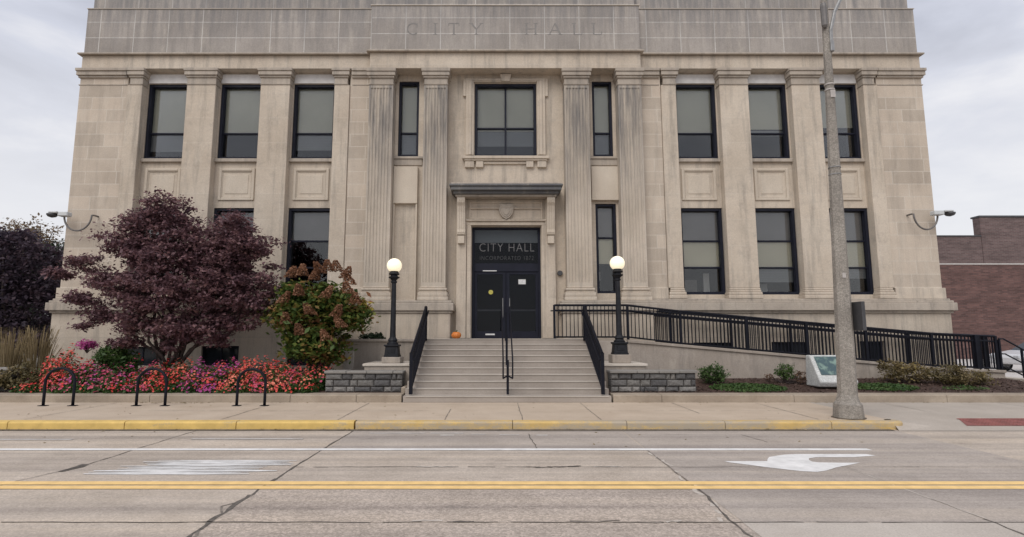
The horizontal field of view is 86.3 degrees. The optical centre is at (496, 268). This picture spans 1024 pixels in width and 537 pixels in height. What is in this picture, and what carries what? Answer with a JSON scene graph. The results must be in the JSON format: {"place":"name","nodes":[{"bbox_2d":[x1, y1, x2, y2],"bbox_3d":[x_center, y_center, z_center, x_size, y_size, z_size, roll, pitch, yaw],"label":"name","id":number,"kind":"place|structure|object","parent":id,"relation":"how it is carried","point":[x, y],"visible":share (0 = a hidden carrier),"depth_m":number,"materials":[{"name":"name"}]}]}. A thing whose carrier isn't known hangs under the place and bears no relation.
{"place":"outdoors","nodes":[
{"label":"outdoors","id":0,"kind":"place"},
{"bbox_2d":[0,327,39,366],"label":"ornamental grass","id":1,"kind":"object","parent":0,"point":[8,358],"depth_m":15.58,"materials":[{"name":"plant"}]},
{"bbox_2d":[15,324,61,376],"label":"ornamental grass","id":2,"kind":"object","parent":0,"point":[44,352],"depth_m":15.58,"materials":[{"name":"plant"}]},
{"bbox_2d":[0,375,400,392],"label":"planting bed","id":3,"kind":"object","parent":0,"point":[321,391],"visible":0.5,"depth_m":13.85,"materials":[{"name":"brown soil"}]},
{"bbox_2d":[0,361,49,391],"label":"green plant","id":4,"kind":"object","parent":3,"relation":"on","point":[21,378],"visible":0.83,"depth_m":13.93,"materials":[{"name":"green plant"}]},
{"bbox_2d":[39,186,291,373],"bbox_3d":[-9.260,0.463,15.095,6.991,5.583,2.693,0,-7,0],"label":"purple leaf tree","id":5,"kind":"object","parent":3,"relation":"on","point":[136,247],"visible":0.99,"depth_m":14.92,"materials":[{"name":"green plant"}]},
{"bbox_2d":[8,343,335,393],"bbox_3d":[-8.334,2.606,14.364,8.004,1.280,1.789,0,-7,0],"label":"flower bed","id":6,"kind":"object","parent":3,"relation":"on","point":[221,379],"visible":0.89,"depth_m":14.03,"materials":[{"name":"red plant"}]},
{"bbox_2d":[73,338,101,352],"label":"magenta plant","id":7,"kind":"object","parent":6,"relation":"on","point":[86,346],"visible":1,"depth_m":15.08,"materials":[{"name":"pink plant"}]},
{"bbox_2d":[91,340,142,373],"bbox_3d":[-10.325,2.432,14.837,1.504,0.980,1.250,0,-7,0],"label":"leafy plant","id":8,"kind":"object","parent":6,"relation":"on","point":[105,356],"visible":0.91,"depth_m":14.69,"materials":[{"name":"green plant"}]},
{"bbox_2d":[257,259,380,373],"bbox_3d":[-4.989,1.515,15.185,3.356,3.546,2.192,0,-7,0],"label":"autumn shrub","id":9,"kind":"object","parent":3,"relation":"on","point":[310,321],"visible":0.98,"depth_m":14.83,"materials":[{"name":"green plant"}]},
{"bbox_2d":[324,370,405,391],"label":"stone wall","id":10,"kind":"structure","parent":3,"relation":"on","point":[364,380],"depth_m":13.95,"materials":[{"name":"stone"}]},
{"bbox_2d":[362,356,408,394],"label":"lamp plinth","id":11,"kind":"structure","parent":3,"relation":"on","point":[392,363],"depth_m":14.43,"materials":[{"name":"stone"}]},
{"bbox_2d":[383,258,401,356],"bbox_3d":[-2.825,1.056,14.953,0.406,2.690,0.406,0,-7,0],"label":"globe lamp","id":12,"kind":"object","parent":11,"relation":"on","point":[392,345],"visible":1,"depth_m":14.88,"materials":[{"name":"black metal"}]},
{"bbox_2d":[0,402,888,419],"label":"sidewalk","id":13,"kind":"structure","parent":0,"point":[440,411],"depth_m":11.63,"materials":[{"name":"concrete"}]},
{"bbox_2d":[38,367,77,405],"bbox_3d":[-10.090,2.721,12.612,0.860,0.883,0.120,0,-7,0],"label":"bike rack","id":14,"kind":"object","parent":13,"relation":"on","point":[71,372],"visible":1,"depth_m":12.60,"materials":[{"name":"black metal"}]},
{"bbox_2d":[0,393,156,401],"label":"retaining kerb","id":15,"kind":"structure","parent":13,"relation":"on","point":[67,397],"depth_m":13.22,"materials":[{"name":"concrete"}]},
{"bbox_2d":[131,367,169,405],"bbox_3d":[-7.960,2.725,12.611,0.840,0.874,0.120,0,-7,0],"label":"bike rack","id":16,"kind":"object","parent":13,"relation":"on","point":[138,382],"visible":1,"depth_m":12.60,"materials":[{"name":"black metal"}]},
{"bbox_2d":[150,393,293,401],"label":"retaining kerb","id":17,"kind":"structure","parent":13,"relation":"on","point":[221,397],"depth_m":13.22,"materials":[{"name":"concrete"}]},
{"bbox_2d":[232,368,268,405],"bbox_3d":[-5.660,2.730,12.611,0.820,0.864,0.120,0,-7,0],"label":"bike rack","id":18,"kind":"object","parent":13,"relation":"on","point":[238,381],"visible":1,"depth_m":12.60,"materials":[{"name":"black metal"}]},
{"bbox_2d":[290,393,358,401],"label":"retaining kerb","id":19,"kind":"structure","parent":13,"relation":"on","point":[323,397],"depth_m":13.22,"materials":[{"name":"concrete"}]},
{"bbox_2d":[356,393,404,401],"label":"retaining kerb","id":20,"kind":"structure","parent":13,"relation":"on","point":[379,397],"depth_m":13.22,"materials":[{"name":"concrete"}]},
{"bbox_2d":[610,393,661,401],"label":"retaining kerb","id":21,"kind":"structure","parent":13,"relation":"on","point":[636,397],"depth_m":13.22,"materials":[{"name":"concrete"}]},
{"bbox_2d":[658,393,793,401],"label":"retaining kerb","id":22,"kind":"structure","parent":13,"relation":"on","point":[726,397],"depth_m":13.22,"materials":[{"name":"concrete"}]},
{"bbox_2d":[820,0,866,419],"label":"street light","id":23,"kind":"object","parent":13,"relation":"on","point":[849,317],"visible":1,"depth_m":10.96,"materials":[{"name":"grey concrete"}]},
{"bbox_2d":[0,430,1023,536],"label":"road","id":24,"kind":"structure","parent":0,"point":[105,512],"depth_m":7.25,"materials":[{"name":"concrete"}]},
{"bbox_2d":[84,473,248,474],"bbox_3d":[-4.210,2.615,6.958,2.112,0.001,0.087,0,-7,0],"label":"worn stripe","id":25,"kind":"object","parent":24,"relation":"on","point":[166,473],"visible":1,"depth_m":6.97,"materials":[{"name":"white paint"}]},
{"bbox_2d":[95,472,239,472],"bbox_3d":[-4.226,2.624,7.034,2.066,0.001,0.070,0,-7,0],"label":"worn stripe","id":26,"kind":"object","parent":24,"relation":"on","point":[167,472],"visible":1,"depth_m":7.02,"materials":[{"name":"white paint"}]},
{"bbox_2d":[127,468,241,469],"bbox_3d":[-4.068,2.643,7.197,1.862,0.001,0.077,0,-7,0],"label":"worn stripe","id":27,"kind":"object","parent":24,"relation":"on","point":[176,469],"visible":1,"depth_m":7.17,"materials":[{"name":"white paint"}]},
{"bbox_2d":[94,470,276,471],"bbox_3d":[-4.057,2.633,7.112,2.389,0.001,0.098,0,-7,0],"label":"worn stripe","id":28,"kind":"object","parent":24,"relation":"on","point":[183,470],"visible":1,"depth_m":7.12,"materials":[{"name":"white paint"}]},
{"bbox_2d":[187,495,250,536],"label":"road joint","id":29,"kind":"object","parent":24,"relation":"on","point":[233,505],"visible":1,"depth_m":5.34,"materials":[{"name":"black asphalt"}]},
{"bbox_2d":[156,461,281,462],"bbox_3d":[-3.905,2.692,7.605,2.034,0.001,0.093,0,-7,0],"label":"worn stripe","id":30,"kind":"object","parent":24,"relation":"on","point":[215,461],"visible":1,"depth_m":7.62,"materials":[{"name":"white paint"}]},
{"bbox_2d":[148,464,290,464],"bbox_3d":[-3.779,2.672,7.439,1.961,0.001,0.085,0,-7,0],"label":"worn stripe","id":31,"kind":"object","parent":24,"relation":"on","point":[219,464],"visible":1,"depth_m":7.45,"materials":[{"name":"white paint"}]},
{"bbox_2d":[158,460,296,460],"bbox_3d":[-3.787,2.701,7.684,1.958,0.001,0.067,0,-7,0],"label":"worn stripe","id":32,"kind":"object","parent":24,"relation":"on","point":[227,460],"visible":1,"depth_m":7.68,"materials":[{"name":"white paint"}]},
{"bbox_2d":[37,521,740,522],"bbox_3d":[-6.850,2.393,5.155,18.300,0.001,0.041,0,-7,0],"label":"road joint","id":33,"kind":"object","parent":24,"relation":"on","point":[257,521],"visible":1,"depth_m":5.17,"materials":[{"name":"black asphalt"}]},
{"bbox_2d":[0,448,869,449],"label":"white line","id":34,"kind":"object","parent":24,"relation":"on","point":[434,449],"visible":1,"depth_m":8.43,"materials":[{"name":"paint"}]},
{"bbox_2d":[0,429,891,429],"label":"gutter","id":35,"kind":"object","parent":24,"relation":"on","point":[448,429],"visible":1,"depth_m":10.22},
{"bbox_2d":[192,523,759,536],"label":"road slab","id":36,"kind":"structure","parent":24,"relation":"on","point":[471,530],"depth_m":4.94,"materials":[{"name":"concrete"}]},
{"bbox_2d":[214,490,739,521],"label":"road slab","id":37,"kind":"structure","parent":24,"relation":"on","point":[467,505],"depth_m":5.63,"materials":[{"name":"concrete"}]},
{"bbox_2d":[329,431,642,447],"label":"road slab","id":38,"kind":"structure","parent":24,"relation":"on","point":[522,439],"depth_m":9.18,"materials":[{"name":"grey concrete"}]},
{"bbox_2d":[0,481,1023,484],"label":"yellow line","id":39,"kind":"object","parent":24,"relation":"on","point":[511,482],"visible":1,"depth_m":6.51,"materials":[{"name":"paint"}]},
{"bbox_2d":[0,485,1023,488],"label":"yellow line","id":40,"kind":"object","parent":24,"relation":"on","point":[511,486],"visible":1,"depth_m":6.34,"materials":[{"name":"paint"}]},
{"bbox_2d":[623,431,1023,466],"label":"road slab","id":41,"kind":"structure","parent":24,"relation":"on","point":[893,449],"depth_m":8.53,"materials":[{"name":"grey concrete"}]},
{"bbox_2d":[726,454,875,471],"bbox_3d":[4.444,2.700,7.659,2.334,0.001,0.920,3,-8,-22],"label":"turn arrow","id":42,"kind":"object","parent":41,"relation":"on","point":[799,462],"visible":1,"depth_m":7.57,"materials":[{"name":"white paint"}]},
{"bbox_2d":[671,467,989,521],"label":"road slab","id":43,"kind":"structure","parent":24,"relation":"on","point":[827,505],"depth_m":5.84,"materials":[{"name":"grey concrete"}]},
{"bbox_2d":[744,523,1023,536],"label":"road slab","id":44,"kind":"structure","parent":24,"relation":"on","point":[879,530],"depth_m":4.96,"materials":[{"name":"concrete"}]},
{"bbox_2d":[848,467,1023,521],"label":"road slab","id":45,"kind":"structure","parent":24,"relation":"on","point":[1000,505],"depth_m":6.25,"materials":[{"name":"grey concrete"}]},
{"bbox_2d":[0,0,1023,249],"label":"sky","id":46,"kind":"structure","parent":0,"point":[973,58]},
{"bbox_2d":[607,377,1023,393],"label":"planting bed","id":47,"kind":"object","parent":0,"point":[814,390],"visible":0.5,"depth_m":14.51,"materials":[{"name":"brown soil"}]},
{"bbox_2d":[604,354,647,394],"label":"lamp plinth","id":48,"kind":"structure","parent":47,"relation":"on","point":[619,362],"depth_m":14.44,"materials":[{"name":"stone"}]},
{"bbox_2d":[610,256,628,354],"bbox_3d":[3.335,0.992,14.961,0.406,2.690,0.406,0,-7,0],"label":"globe lamp","id":49,"kind":"object","parent":48,"relation":"on","point":[619,343],"visible":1,"depth_m":14.89,"materials":[{"name":"black metal"}]},
{"bbox_2d":[606,369,696,391],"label":"stone wall","id":50,"kind":"structure","parent":47,"relation":"on","point":[631,380],"depth_m":13.96,"materials":[{"name":"stone"}]},
{"bbox_2d":[695,361,730,383],"bbox_3d":[5.979,2.902,15.048,0.978,0.704,0.993,0,-7,0],"label":"round shrub","id":51,"kind":"object","parent":47,"relation":"on","point":[719,371],"visible":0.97,"depth_m":14.97,"materials":[{"name":"green plant"}]},
{"bbox_2d":[773,362,795,382],"bbox_3d":[8.006,2.886,15.163,0.596,0.577,0.606,0,-7,0],"label":"round shrub","id":52,"kind":"object","parent":47,"relation":"on","point":[786,375],"visible":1,"depth_m":15.09,"materials":[{"name":"green plant"}]},
{"bbox_2d":[766,370,805,383],"bbox_3d":[8.000,3.012,15.078,1.152,0.434,0.603,-1,-7,7],"label":"shrub","id":53,"kind":"object","parent":47,"relation":"on","point":[791,381],"visible":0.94,"depth_m":15.03,"materials":[{"name":"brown plant"}]},
{"bbox_2d":[806,355,857,386],"bbox_3d":[8.900,2.723,14.540,1.000,0.810,0.670,0,-7,0],"label":"plaque stone","id":54,"kind":"object","parent":47,"relation":"on","point":[820,370],"visible":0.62,"depth_m":14.46,"materials":[{"name":"white stone"}]},
{"bbox_2d":[709,382,989,392],"bbox_3d":[9.193,3.113,14.345,7.208,0.201,1.200,0,-7,0],"label":"ground cover","id":55,"kind":"object","parent":47,"relation":"on","point":[745,387],"visible":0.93,"depth_m":14.22,"materials":[{"name":"green plant"}]},
{"bbox_2d":[877,357,942,382],"bbox_3d":[11.370,2.863,15.247,1.890,0.807,1.106,0,-7,0],"label":"bronze shrub","id":56,"kind":"object","parent":47,"relation":"on","point":[904,371],"visible":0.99,"depth_m":15.15,"materials":[{"name":"brown plant"}]},
{"bbox_2d":[932,361,999,385],"bbox_3d":[12.730,2.951,14.982,1.672,0.807,1.112,0,-7,0],"label":"bronze shrub","id":57,"kind":"object","parent":47,"relation":"on","point":[957,377],"visible":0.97,"depth_m":14.81,"materials":[{"name":"brown plant"}]},
{"bbox_2d":[809,402,1023,409],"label":"sidewalk","id":58,"kind":"structure","parent":0,"point":[945,406],"depth_m":12.63,"materials":[{"name":"grey concrete"}]},
{"bbox_2d":[788,393,946,401],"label":"retaining kerb","id":59,"kind":"structure","parent":58,"relation":"on","point":[873,397],"depth_m":13.22,"materials":[{"name":"concrete"}]},
{"bbox_2d":[937,393,1023,401],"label":"retaining kerb","id":60,"kind":"structure","parent":58,"relation":"on","point":[985,397],"depth_m":13.22,"materials":[{"name":"concrete"}]},
{"bbox_2d":[864,410,1023,430],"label":"driveway apron","id":61,"kind":"object","parent":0,"point":[929,420],"visible":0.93,"depth_m":11.07,"materials":[{"name":"grey concrete"}]},
{"bbox_2d":[957,359,1022,377],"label":"parking lot","id":62,"kind":"structure","parent":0,"point":[1011,373],"depth_m":25.94,"materials":[{"name":"concrete"}]},
{"bbox_2d":[937,215,1023,358],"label":"brick building","id":63,"kind":"structure","parent":62,"relation":"on","point":[982,274],"depth_m":38.21,"materials":[{"name":"brown brick"}]},
{"bbox_2d":[990,342,1023,370],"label":"parked car","id":64,"kind":"object","parent":62,"relation":"on","point":[1008,361],"visible":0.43,"depth_m":24.21,"materials":[{"name":"white paint"}]},
{"bbox_2d":[1005,377,1023,380],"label":"ramp steps","id":65,"kind":"structure","parent":62,"relation":"on","point":[1015,378],"depth_m":15.71,"materials":[{"name":"concrete"}]},
{"bbox_2d":[997,338,1023,377],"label":"handrail","id":66,"kind":"object","parent":65,"relation":"on","point":[1002,367],"visible":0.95,"depth_m":16.09,"materials":[{"name":"metal"}]},
{"bbox_2d":[957,418,1023,425],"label":"tactile paving","id":67,"kind":"structure","parent":0,"point":[993,421],"depth_m":10.79,"materials":[{"name":"red concrete"}]},
{"label":"ground","id":68,"kind":"structure","parent":0,"visible":0},
{"bbox_2d":[7,420,128,428],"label":"kerb","id":69,"kind":"structure","parent":68,"relation":"on","point":[66,424],"depth_m":10.27,"materials":[{"name":"yellow paint"}]},
{"bbox_2d":[124,420,238,428],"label":"kerb","id":70,"kind":"structure","parent":68,"relation":"on","point":[180,424],"depth_m":10.27,"materials":[{"name":"yellow paint"}]},
{"bbox_2d":[236,420,355,428],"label":"kerb","id":71,"kind":"structure","parent":68,"relation":"on","point":[295,424],"depth_m":10.27,"materials":[{"name":"yellow paint"}]},
{"bbox_2d":[355,420,511,428],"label":"kerb","id":72,"kind":"structure","parent":68,"relation":"on","point":[433,424],"depth_m":10.27,"materials":[{"name":"paint"}]},
{"bbox_2d":[45,0,957,374],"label":"city hall","id":73,"kind":"structure","parent":68,"relation":"on","point":[473,166],"depth_m":18.13,"materials":[{"name":"stone"}]},
{"bbox_2d":[46,211,98,230],"bbox_3d":[-13.621,-1.489,17.484,1.432,0.618,0.321,1,-7,-10],"label":"wall lamp","id":74,"kind":"object","parent":73,"relation":"attached to","point":[52,214],"visible":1,"depth_m":17.42,"materials":[{"name":"silver metal"}]},
{"bbox_2d":[125,347,158,365],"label":"basement window","id":75,"kind":"structure","parent":73,"relation":"in","point":[148,357],"depth_m":17.26,"materials":[{"name":"black glass"}]},
{"bbox_2d":[144,85,186,157],"bbox_3d":[-11.120,-4.955,18.581,1.432,2.632,0.211,0,-7,0],"label":"window","id":76,"kind":"structure","parent":73,"relation":"in","point":[167,103],"depth_m":18.67,"materials":[{"name":"grey glass"}]},
{"bbox_2d":[202,346,238,365],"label":"basement window","id":77,"kind":"structure","parent":73,"relation":"in","point":[210,355],"depth_m":17.26,"materials":[{"name":"black glass"}]},
{"bbox_2d":[213,208,253,292],"bbox_3d":[-8.640,-0.564,18.040,1.432,2.862,0.211,0,-7,0],"label":"window","id":78,"kind":"structure","parent":73,"relation":"in","point":[250,211],"depth_m":18.14,"materials":[{"name":"black glass"}]},
{"bbox_2d":[218,85,260,157],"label":"window","id":79,"kind":"structure","parent":73,"relation":"in","point":[240,104],"depth_m":18.70,"materials":[{"name":"grey glass"}]},
{"bbox_2d":[286,208,329,281],"bbox_3d":[-6.155,-0.564,18.040,1.462,2.862,0.211,0,-7,0],"label":"window","id":80,"kind":"structure","parent":73,"relation":"in","point":[304,224],"depth_m":18.22,"materials":[{"name":"grey glass"}]},
{"bbox_2d":[291,85,334,157],"bbox_3d":[-6.175,-4.955,18.581,1.422,2.632,0.211,0,-7,0],"label":"window","id":81,"kind":"structure","parent":73,"relation":"in","point":[313,104],"depth_m":18.67,"materials":[{"name":"grey glass"}]},
{"bbox_2d":[398,82,418,155],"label":"window","id":82,"kind":"structure","parent":73,"relation":"in","point":[408,134],"depth_m":18.55,"materials":[{"name":"grey glass"}]},
{"bbox_2d":[343,339,627,369],"bbox_3d":[-0.320,2.942,16.746,8.360,1.555,1.520,0,-7,0],"label":"entrance landing","id":83,"kind":"object","parent":73,"relation":"attached to","point":[369,350],"visible":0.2,"depth_m":16.11,"materials":[{"name":"concrete"}]},
{"bbox_2d":[357,332,385,338],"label":"dark plant","id":84,"kind":"object","parent":83,"relation":"on","point":[371,335],"visible":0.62,"depth_m":16.37,"materials":[{"name":"green plant"}]},
{"bbox_2d":[475,84,536,155],"bbox_3d":[0.300,-4.974,18.472,2.072,2.562,0.211,0,-7,0],"label":"window","id":85,"kind":"structure","parent":73,"relation":"in","point":[505,114],"depth_m":18.57,"materials":[{"name":"grey glass"}]},
{"bbox_2d":[472,228,540,338],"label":"entrance door","id":86,"kind":"structure","parent":73,"relation":"in","point":[506,265],"depth_m":18.79,"materials":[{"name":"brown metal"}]},
{"bbox_2d":[403,339,611,401],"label":"entrance steps","id":87,"kind":"structure","parent":73,"relation":"attached to","point":[470,370],"depth_m":14.51,"materials":[{"name":"concrete"}]},
{"bbox_2d":[409,306,428,394],"bbox_3d":[-2.077,2.094,14.810,0.130,2.307,2.806,0,-7,0],"label":"stair railing","id":88,"kind":"object","parent":87,"relation":"on","point":[420,339],"visible":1,"depth_m":14.39,"materials":[{"name":"black metal"}]},
{"bbox_2d":[501,306,512,393],"bbox_3d":[0.272,2.099,14.814,0.268,2.297,3.117,0,-7,0],"label":"handrail","id":89,"kind":"object","parent":87,"relation":"on","point":[507,376],"visible":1,"depth_m":14.23,"materials":[{"name":"black metal"}]},
{"bbox_2d":[581,306,604,394],"bbox_3d":[2.577,2.094,14.810,0.130,2.307,2.806,0,-7,0],"label":"stair railing","id":90,"kind":"object","parent":87,"relation":"on","point":[591,340],"visible":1,"depth_m":14.46,"materials":[{"name":"black metal"}]},
{"bbox_2d":[592,82,612,155],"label":"window","id":91,"kind":"structure","parent":73,"relation":"in","point":[601,91],"depth_m":18.55,"materials":[{"name":"grey glass"}]},
{"bbox_2d":[595,204,616,292],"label":"window","id":92,"kind":"structure","parent":73,"relation":"in","point":[606,243],"depth_m":18.04,"materials":[{"name":"grey glass"}]},
{"bbox_2d":[676,85,717,157],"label":"window","id":93,"kind":"structure","parent":73,"relation":"in","point":[696,113],"depth_m":18.70,"materials":[{"name":"grey glass"}]},
{"bbox_2d":[681,208,725,293],"bbox_3d":[6.755,-0.564,18.040,1.402,2.862,0.211,0,-7,0],"label":"window","id":94,"kind":"structure","parent":73,"relation":"in","point":[702,231],"depth_m":18.15,"materials":[{"name":"grey glass"}]},
{"bbox_2d":[748,85,789,157],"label":"window","id":95,"kind":"structure","parent":73,"relation":"in","point":[767,103],"depth_m":18.70,"materials":[{"name":"grey glass"}]},
{"bbox_2d":[755,208,799,293],"bbox_3d":[9.175,-0.564,18.040,1.382,2.862,0.211,0,-7,0],"label":"window","id":96,"kind":"structure","parent":73,"relation":"in","point":[775,227],"depth_m":18.11,"materials":[{"name":"grey glass"}]},
{"bbox_2d":[772,342,804,354],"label":"basement window","id":97,"kind":"structure","parent":73,"relation":"in","point":[775,343],"depth_m":17.29,"materials":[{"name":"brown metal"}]},
{"bbox_2d":[626,340,1006,377],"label":"access ramp","id":98,"kind":"structure","parent":73,"relation":"attached to","point":[737,363],"depth_m":16.03,"materials":[{"name":"concrete"}]},
{"bbox_2d":[551,304,999,369],"bbox_3d":[8.217,2.049,16.235,13.194,1.972,0.188,0,-7,0],"label":"railing","id":99,"kind":"object","parent":98,"relation":"on","point":[975,340],"visible":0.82,"depth_m":16.19,"materials":[{"name":"black metal"}]},
{"bbox_2d":[630,310,974,368],"bbox_3d":[9.365,2.141,16.943,10.898,1.963,0.152,0,-7,0],"label":"railing","id":100,"kind":"object","parent":98,"relation":"on","point":[815,330],"visible":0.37,"depth_m":16.96,"materials":[{"name":"black metal"}]},
{"bbox_2d":[980,337,995,366],"bbox_3d":[14.780,2.566,16.535,0.080,1.050,0.790,0,-7,0],"label":"railing","id":101,"kind":"object","parent":98,"relation":"on","point":[986,352],"visible":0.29,"depth_m":16.49,"materials":[{"name":"black metal"}]},
{"bbox_2d":[820,85,860,157],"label":"window","id":102,"kind":"structure","parent":73,"relation":"in","point":[845,99],"depth_m":18.69,"materials":[{"name":"grey glass"}]},
{"bbox_2d":[829,208,873,293],"bbox_3d":[11.575,-0.564,18.040,1.402,2.862,0.211,0,-7,0],"label":"window","id":103,"kind":"structure","parent":73,"relation":"in","point":[856,220],"depth_m":18.11,"materials":[{"name":"grey glass"}]},
{"bbox_2d":[906,210,955,229],"bbox_3d":[13.953,-1.530,17.484,1.327,0.618,0.330,-1,-7,11],"label":"wall lamp","id":104,"kind":"object","parent":73,"relation":"attached to","point":[937,213],"visible":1,"depth_m":17.42,"materials":[{"name":"silver metal"}]},
{"bbox_2d":[513,420,626,428],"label":"kerb","id":105,"kind":"structure","parent":68,"relation":"on","point":[570,424],"depth_m":10.27,"materials":[{"name":"paint"}]},
{"bbox_2d":[625,420,724,428],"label":"kerb","id":106,"kind":"structure","parent":68,"relation":"on","point":[675,424],"depth_m":10.27,"materials":[{"name":"paint"}]},
{"bbox_2d":[722,420,831,428],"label":"kerb","id":107,"kind":"structure","parent":68,"relation":"on","point":[778,424],"depth_m":10.27,"materials":[{"name":"paint"}]},
{"bbox_2d":[828,420,897,429],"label":"kerb","id":108,"kind":"structure","parent":68,"relation":"on","point":[864,424],"depth_m":10.27,"materials":[{"name":"paint"}]},
{"label":"yard","id":109,"kind":"structure","parent":0,"visible":0},
{"bbox_2d":[0,225,64,363],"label":"dark purple tree","id":110,"kind":"object","parent":109,"relation":"on","point":[19,286],"visible":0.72,"depth_m":21.57,"materials":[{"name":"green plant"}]},
{"bbox_2d":[0,212,64,319],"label":"yellow autumn tree","id":111,"kind":"object","parent":109,"relation":"on","point":[25,226],"visible":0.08,"depth_m":40.49,"materials":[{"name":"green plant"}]},
{"bbox_2d":[8,238,63,355],"bbox_3d":[-27.515,1.814,33.085,5.148,7.552,3.644,0,-7,0],"label":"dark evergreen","id":112,"kind":"object","parent":109,"relation":"on","point":[58,245],"visible":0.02,"depth_m":32.90,"materials":[{"name":"black plant"}]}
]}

